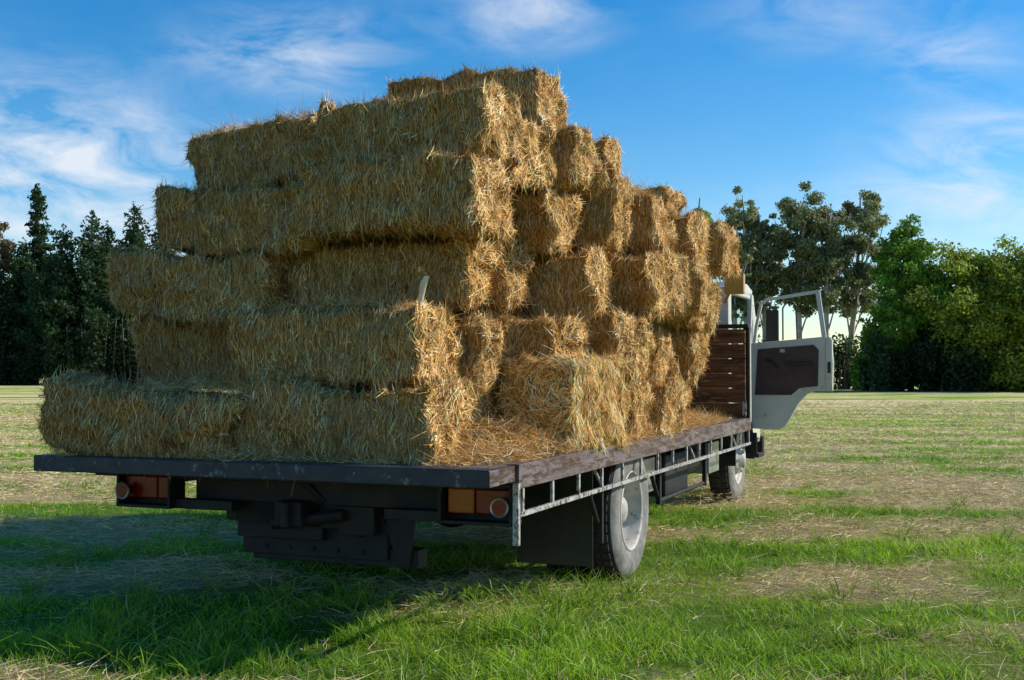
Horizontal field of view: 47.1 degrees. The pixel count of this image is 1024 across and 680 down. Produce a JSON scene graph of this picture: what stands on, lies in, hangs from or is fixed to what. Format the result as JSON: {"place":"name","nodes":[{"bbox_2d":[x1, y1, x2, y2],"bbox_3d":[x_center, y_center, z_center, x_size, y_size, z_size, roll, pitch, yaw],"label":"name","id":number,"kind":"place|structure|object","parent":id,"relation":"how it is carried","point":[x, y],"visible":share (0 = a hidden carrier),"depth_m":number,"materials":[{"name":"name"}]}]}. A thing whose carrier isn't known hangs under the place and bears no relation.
{"place":"outdoors","nodes":[
{"label":"outdoors","id":0,"kind":"place"},
{"bbox_2d":[418,276,428,304],"bbox_3d":[-0.436,-0.234,5.790,0.063,0.160,0.078,0,-2,0],"label":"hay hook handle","id":1,"kind":"object","parent":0,"point":[423,284],"visible":0.77,"depth_m":5.78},
{"bbox_2d":[0,377,1023,679],"bbox_3d":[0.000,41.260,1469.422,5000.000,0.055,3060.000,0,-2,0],"label":"ground","id":2,"kind":"structure","parent":0,"point":[22,393],"depth_m":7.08,"materials":[{"name":"green plant"}]},
{"bbox_2d":[0,275,7,347],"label":"pine tree","id":3,"kind":"object","parent":2,"relation":"on","point":[1,301],"visible":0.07,"depth_m":116.06,"materials":[{"name":"green plant"}]},
{"bbox_2d":[0,221,16,313],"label":"tree","id":4,"kind":"object","parent":2,"relation":"on","point":[7,246],"visible":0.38,"depth_m":118.53,"materials":[{"name":"green plant"}]},
{"bbox_2d":[0,237,44,372],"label":"pine tree","id":5,"kind":"object","parent":2,"relation":"on","point":[14,300],"visible":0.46,"depth_m":116.67,"materials":[{"name":"green plant"}]},
{"bbox_2d":[24,183,56,383],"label":"pine tree","id":6,"kind":"object","parent":2,"relation":"on","point":[39,232],"visible":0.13,"depth_m":120.97,"materials":[{"name":"green plant"}]},
{"bbox_2d":[7,223,105,377],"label":"pine tree","id":7,"kind":"object","parent":2,"relation":"on","point":[41,320],"visible":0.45,"depth_m":112.91,"materials":[{"name":"green plant"}]},
{"bbox_2d":[0,338,149,384],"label":"pine understorey","id":8,"kind":"object","parent":2,"relation":"on","point":[26,374],"visible":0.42,"depth_m":111.95,"materials":[{"name":"green plant"}]},
{"bbox_2d":[32,210,132,373],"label":"pine tree","id":9,"kind":"object","parent":2,"relation":"on","point":[91,279],"visible":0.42,"depth_m":113.39,"materials":[{"name":"green plant"}]},
{"bbox_2d":[98,220,130,349],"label":"pine tree","id":10,"kind":"object","parent":2,"relation":"on","point":[109,232],"visible":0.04,"depth_m":118.58,"materials":[{"name":"green plant"}]},
{"bbox_2d":[41,309,215,384],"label":"understorey shrubs","id":11,"kind":"object","parent":2,"relation":"on","point":[92,346],"visible":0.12,"depth_m":110.83,"materials":[{"name":"green plant"}]},
{"bbox_2d":[99,202,161,354],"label":"pine tree","id":12,"kind":"object","parent":2,"relation":"on","point":[135,235],"visible":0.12,"depth_m":117.44,"materials":[{"name":"green plant"}]},
{"bbox_2d":[129,221,175,325],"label":"pine tree","id":13,"kind":"object","parent":2,"relation":"on","point":[152,236],"depth_m":119.42,"materials":[{"name":"green plant"}]},
{"bbox_2d":[34,273,833,580],"bbox_3d":[0.512,0.432,9.127,3.122,2.188,8.083,-1,-2,22],"label":"flatbed truck","id":14,"kind":"object","parent":2,"relation":"on","point":[580,512],"visible":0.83,"depth_m":6.15,"materials":[{"name":"black metal"}]},
{"bbox_2d":[26,361,248,479],"bbox_3d":[-1.797,0.439,6.172,1.232,0.594,0.978,4,-1,14],"label":"hay bale","id":15,"kind":"object","parent":14,"relation":"on","point":[102,415],"visible":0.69,"depth_m":5.86},
{"bbox_2d":[123,315,248,390],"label":"hay bale","id":16,"kind":"object","parent":15,"relation":"on","point":[202,351],"visible":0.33,"depth_m":6.58},
{"bbox_2d":[99,235,293,333],"bbox_3d":[-1.675,-0.296,6.540,1.243,0.572,0.652,1,-1,25],"label":"hay bale","id":17,"kind":"object","parent":16,"relation":"on","point":[180,291],"visible":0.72,"depth_m":6.32},
{"bbox_2d":[142,174,348,260],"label":"hay bale","id":18,"kind":"object","parent":17,"relation":"on","point":[219,223],"visible":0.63,"depth_m":6.27},
{"bbox_2d":[180,109,323,193],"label":"hay bale","id":19,"kind":"object","parent":18,"relation":"on","point":[236,156],"visible":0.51,"depth_m":6.39},
{"bbox_2d":[226,359,485,464],"bbox_3d":[-0.760,0.416,5.782,1.280,0.644,0.672,-1,-2,23],"label":"hay bale","id":20,"kind":"object","parent":14,"relation":"on","point":[421,421],"visible":0.88,"depth_m":5.57},
{"bbox_2d":[225,292,470,391],"bbox_3d":[-0.863,0.029,5.957,1.246,0.551,0.663,-1,-2,21],"label":"hay bale","id":21,"kind":"object","parent":20,"relation":"on","point":[353,345],"visible":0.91,"depth_m":5.75},
{"bbox_2d":[41,93,737,493],"bbox_3d":[-0.097,-0.250,8.181,2.673,2.136,6.236,-1,-2,23],"label":"loose hay","id":22,"kind":"object","parent":14,"relation":"on","point":[523,449],"visible":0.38,"depth_m":5.89},
{"bbox_2d":[321,377,499,451],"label":"hay bale","id":23,"kind":"object","parent":14,"relation":"on","point":[482,404],"visible":0.04,"depth_m":6.18},
{"bbox_2d":[171,327,259,385],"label":"hay bale","id":24,"kind":"object","parent":23,"relation":"on","point":[179,331],"visible":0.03,"depth_m":6.59},
{"bbox_2d":[326,305,512,403],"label":"hay bale","id":25,"kind":"object","parent":23,"relation":"on","point":[485,348],"visible":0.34,"depth_m":6.03},
{"bbox_2d":[278,233,502,316],"bbox_3d":[-0.641,-0.330,6.306,1.242,0.508,0.656,-1,-2,20],"label":"hay bale","id":26,"kind":"object","parent":25,"relation":"on","point":[458,274],"visible":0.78,"depth_m":6.08},
{"bbox_2d":[290,139,519,248],"bbox_3d":[-0.513,-0.726,5.973,1.119,0.598,0.690,0,-1,21],"label":"hay bale","id":27,"kind":"object","parent":26,"relation":"on","point":[413,195],"visible":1,"depth_m":5.78},
{"bbox_2d":[311,72,531,171],"bbox_3d":[-0.485,-1.077,6.108,1.083,0.565,0.646,-1,-2,21],"label":"hay bale","id":28,"kind":"object","parent":27,"relation":"on","point":[481,118],"visible":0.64,"depth_m":5.89},
{"bbox_2d":[348,200,516,248],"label":"hay bale","id":29,"kind":"object","parent":26,"relation":"on","point":[441,241],"visible":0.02,"depth_m":6.32},
{"bbox_2d":[503,113,559,198],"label":"hay bale","id":30,"kind":"object","parent":29,"relation":"on","point":[537,172],"visible":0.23,"depth_m":6.38},
{"bbox_2d":[489,388,504,444],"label":"hay bale","id":31,"kind":"object","parent":14,"relation":"on","point":[494,402],"visible":0.03,"depth_m":6.34},
{"bbox_2d":[453,305,506,323],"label":"hay bale","id":32,"kind":"object","parent":31,"relation":"on","point":[461,317],"visible":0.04,"depth_m":6.28},
{"bbox_2d":[452,235,539,316],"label":"hay bale","id":33,"kind":"object","parent":32,"relation":"on","point":[510,289],"visible":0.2,"depth_m":6.41},
{"bbox_2d":[494,304,589,358],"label":"hay bale","id":34,"kind":"object","parent":31,"relation":"on","point":[545,333],"visible":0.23,"depth_m":6.34},
{"bbox_2d":[489,342,641,463],"bbox_3d":[0.308,0.332,6.560,0.646,0.732,1.050,-1,-2,24],"label":"hay bale","id":35,"kind":"object","parent":14,"relation":"on","point":[581,398],"visible":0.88,"depth_m":6.21},
{"bbox_2d":[622,385,632,431],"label":"hay bale","id":36,"kind":"object","parent":14,"relation":"on","point":[628,396],"depth_m":7.35},
{"bbox_2d":[624,378,658,436],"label":"hay bale","id":37,"kind":"object","parent":14,"relation":"on","point":[642,400],"visible":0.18,"depth_m":7.57},
{"bbox_2d":[587,301,650,388],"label":"hay bale","id":38,"kind":"object","parent":37,"relation":"on","point":[619,332],"visible":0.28,"depth_m":7.08},
{"bbox_2d":[531,252,615,308],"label":"hay bale","id":39,"kind":"object","parent":38,"relation":"on","point":[608,292],"visible":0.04,"depth_m":7.32},
{"bbox_2d":[599,308,652,374],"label":"hay bale","id":40,"kind":"object","parent":37,"relation":"on","point":[647,356],"visible":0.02,"depth_m":7.74},
{"bbox_2d":[605,248,681,329],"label":"hay bale","id":41,"kind":"object","parent":40,"relation":"on","point":[645,282],"visible":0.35,"depth_m":7.44},
{"bbox_2d":[530,224,634,257],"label":"hay bale","id":42,"kind":"object","parent":41,"relation":"on","point":[631,237],"visible":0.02,"depth_m":7.80},
{"bbox_2d":[635,376,694,442],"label":"hay bale","id":43,"kind":"object","parent":14,"relation":"on","point":[670,404],"visible":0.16,"depth_m":7.93},
{"bbox_2d":[636,326,658,379],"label":"hay bale","id":44,"kind":"object","parent":43,"relation":"on","point":[652,346],"visible":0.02,"depth_m":8.18},
{"bbox_2d":[659,372,691,407],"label":"hay bale","id":45,"kind":"object","parent":14,"relation":"on","point":[675,379],"visible":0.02,"depth_m":8.53},
{"bbox_2d":[645,322,680,384],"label":"hay bale","id":46,"kind":"object","parent":45,"relation":"on","point":[663,365],"visible":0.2,"depth_m":8.39},
{"bbox_2d":[632,246,693,322],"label":"hay bale","id":47,"kind":"object","parent":46,"relation":"on","point":[681,296],"visible":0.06,"depth_m":8.09},
{"bbox_2d":[624,188,671,256],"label":"hay bale","id":48,"kind":"object","parent":47,"relation":"on","point":[648,216],"visible":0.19,"depth_m":7.83},
{"bbox_2d":[648,255,710,328],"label":"hay bale","id":49,"kind":"object","parent":46,"relation":"on","point":[698,276],"visible":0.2,"depth_m":8.36},
{"bbox_2d":[638,215,681,255],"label":"hay bale","id":50,"kind":"object","parent":49,"relation":"on","point":[672,237],"visible":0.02,"depth_m":8.47},
{"bbox_2d":[683,384,692,420],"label":"hay bale","id":51,"kind":"object","parent":14,"relation":"on","point":[688,392],"visible":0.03,"depth_m":8.99},
{"bbox_2d":[668,325,706,388],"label":"hay bale","id":52,"kind":"object","parent":51,"relation":"on","point":[688,349],"visible":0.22,"depth_m":8.80},
{"bbox_2d":[649,271,719,336],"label":"hay bale","id":53,"kind":"object","parent":52,"relation":"on","point":[700,324],"visible":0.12,"depth_m":8.87},
{"bbox_2d":[669,206,715,270],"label":"hay bale","id":54,"kind":"object","parent":53,"relation":"on","point":[692,232],"visible":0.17,"depth_m":8.70},
{"bbox_2d":[635,181,689,218],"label":"hay bale","id":55,"kind":"object","parent":54,"relation":"on","point":[676,203],"visible":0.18,"depth_m":8.71},
{"bbox_2d":[706,213,734,279],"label":"hay bale","id":56,"kind":"object","parent":53,"relation":"on","point":[717,258],"visible":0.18,"depth_m":9.13},
{"bbox_2d":[698,330,710,377],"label":"hay bale","id":57,"kind":"object","parent":51,"relation":"on","point":[706,348],"visible":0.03,"depth_m":9.33},
{"bbox_2d":[703,278,724,339],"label":"hay bale","id":58,"kind":"object","parent":57,"relation":"on","point":[717,302],"visible":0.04,"depth_m":9.42},
{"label":"hay bale","id":59,"kind":"object","parent":58,"relation":"on","visible":0},
{"bbox_2d":[711,219,743,281],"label":"hay bale","id":60,"kind":"object","parent":59,"relation":"on","point":[735,270],"visible":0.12,"depth_m":9.63},
{"bbox_2d":[0,400,1023,679],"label":"hay clippings","id":61,"kind":"object","parent":2,"relation":"on","point":[978,490],"visible":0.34,"depth_m":9.12,"materials":[{"name":"beige plant"}]},
{"bbox_2d":[692,198,714,222],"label":"broadleaf tree","id":62,"kind":"object","parent":2,"relation":"on","point":[706,215],"visible":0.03,"depth_m":92.99,"materials":[{"name":"green plant"}]},
{"bbox_2d":[712,246,757,303],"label":"eucalyptus tree","id":63,"kind":"object","parent":2,"relation":"on","point":[745,256],"visible":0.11,"depth_m":81.78,"materials":[{"name":"green plant"}]},
{"bbox_2d":[719,185,781,329],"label":"eucalyptus tree","id":64,"kind":"object","parent":2,"relation":"on","point":[738,219],"visible":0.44,"depth_m":84.67,"materials":[{"name":"green plant"}]},
{"bbox_2d":[740,211,789,340],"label":"eucalyptus tree","id":65,"kind":"object","parent":2,"relation":"on","point":[769,289],"visible":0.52,"depth_m":85.73,"materials":[{"name":"green plant"}]},
{"bbox_2d":[764,181,840,338],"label":"eucalyptus tree","id":66,"kind":"object","parent":2,"relation":"on","point":[792,280],"visible":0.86,"depth_m":84.72,"materials":[{"name":"green plant"}]},
{"bbox_2d":[758,328,863,388],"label":"understorey shrubs","id":67,"kind":"object","parent":2,"relation":"on","point":[839,362],"visible":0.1,"depth_m":85.73,"materials":[{"name":"green plant"}]},
{"bbox_2d":[798,203,858,336],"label":"eucalyptus tree","id":68,"kind":"object","parent":2,"relation":"on","point":[830,237],"visible":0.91,"depth_m":83.28,"materials":[{"name":"green plant"}]},
{"bbox_2d":[818,189,891,388],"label":"eucalyptus tree","id":69,"kind":"object","parent":2,"relation":"on","point":[851,297],"visible":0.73,"depth_m":84.91,"materials":[{"name":"green plant"}]},
{"bbox_2d":[849,327,869,390],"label":"broadleaf tree","id":70,"kind":"object","parent":2,"relation":"on","point":[855,377],"visible":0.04,"depth_m":79.97,"materials":[{"name":"green plant"}]},
{"bbox_2d":[854,274,925,389],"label":"broadleaf tree","id":71,"kind":"object","parent":2,"relation":"on","point":[886,313],"visible":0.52,"depth_m":77.40,"materials":[{"name":"green plant"}]},
{"bbox_2d":[862,214,944,390],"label":"broadleaf tree","id":72,"kind":"object","parent":2,"relation":"on","point":[905,252],"visible":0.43,"depth_m":78.64,"materials":[{"name":"green plant"}]},
{"bbox_2d":[895,265,976,386],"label":"broadleaf tree","id":73,"kind":"object","parent":2,"relation":"on","point":[944,282],"visible":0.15,"depth_m":77.72,"materials":[{"name":"green plant"}]},
{"bbox_2d":[858,317,1023,391],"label":"hedge","id":74,"kind":"object","parent":2,"relation":"on","point":[882,365],"visible":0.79,"depth_m":75.28,"materials":[{"name":"green plant"}]},
{"bbox_2d":[900,233,1023,391],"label":"broadleaf tree","id":75,"kind":"object","parent":2,"relation":"on","point":[982,298],"visible":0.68,"depth_m":75.45,"materials":[{"name":"green plant"}]},
{"bbox_2d":[972,242,1023,391],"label":"broadleaf tree","id":76,"kind":"object","parent":2,"relation":"on","point":[1019,378],"visible":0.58,"depth_m":74.91,"materials":[{"name":"green plant"}]},
{"bbox_2d":[0,0,1023,371],"label":"sky","id":77,"kind":"structure","parent":0,"point":[918,105],"materials":[{"name":"blue"}]},
{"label":"hay bale","id":78,"kind":"object","parent":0,"visible":0},
{"bbox_2d":[563,314,594,355],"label":"hay bale","id":79,"kind":"object","parent":78,"relation":"on","point":[586,347],"visible":0.06,"depth_m":6.98},
{"bbox_2d":[506,242,616,322],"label":"hay bale","id":80,"kind":"object","parent":79,"relation":"on","point":[574,285],"visible":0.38,"depth_m":6.72},
{"bbox_2d":[483,186,587,263],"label":"hay bale","id":81,"kind":"object","parent":80,"relation":"on","point":[546,221],"visible":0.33,"depth_m":6.53},
{"bbox_2d":[513,117,611,204],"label":"hay bale","id":82,"kind":"object","parent":81,"relation":"on","point":[577,162],"visible":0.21,"depth_m":6.66},
{"bbox_2d":[382,59,571,132],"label":"hay bale","id":83,"kind":"object","parent":82,"relation":"on","point":[542,95],"visible":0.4,"depth_m":6.62},
{"bbox_2d":[530,173,638,257],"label":"hay bale","id":84,"kind":"object","parent":80,"relation":"on","point":[605,222],"visible":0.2,"depth_m":7.03},
{"bbox_2d":[592,132,630,185],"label":"hay bale","id":85,"kind":"object","parent":84,"relation":"on","point":[609,148],"visible":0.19,"depth_m":7.10}
]}

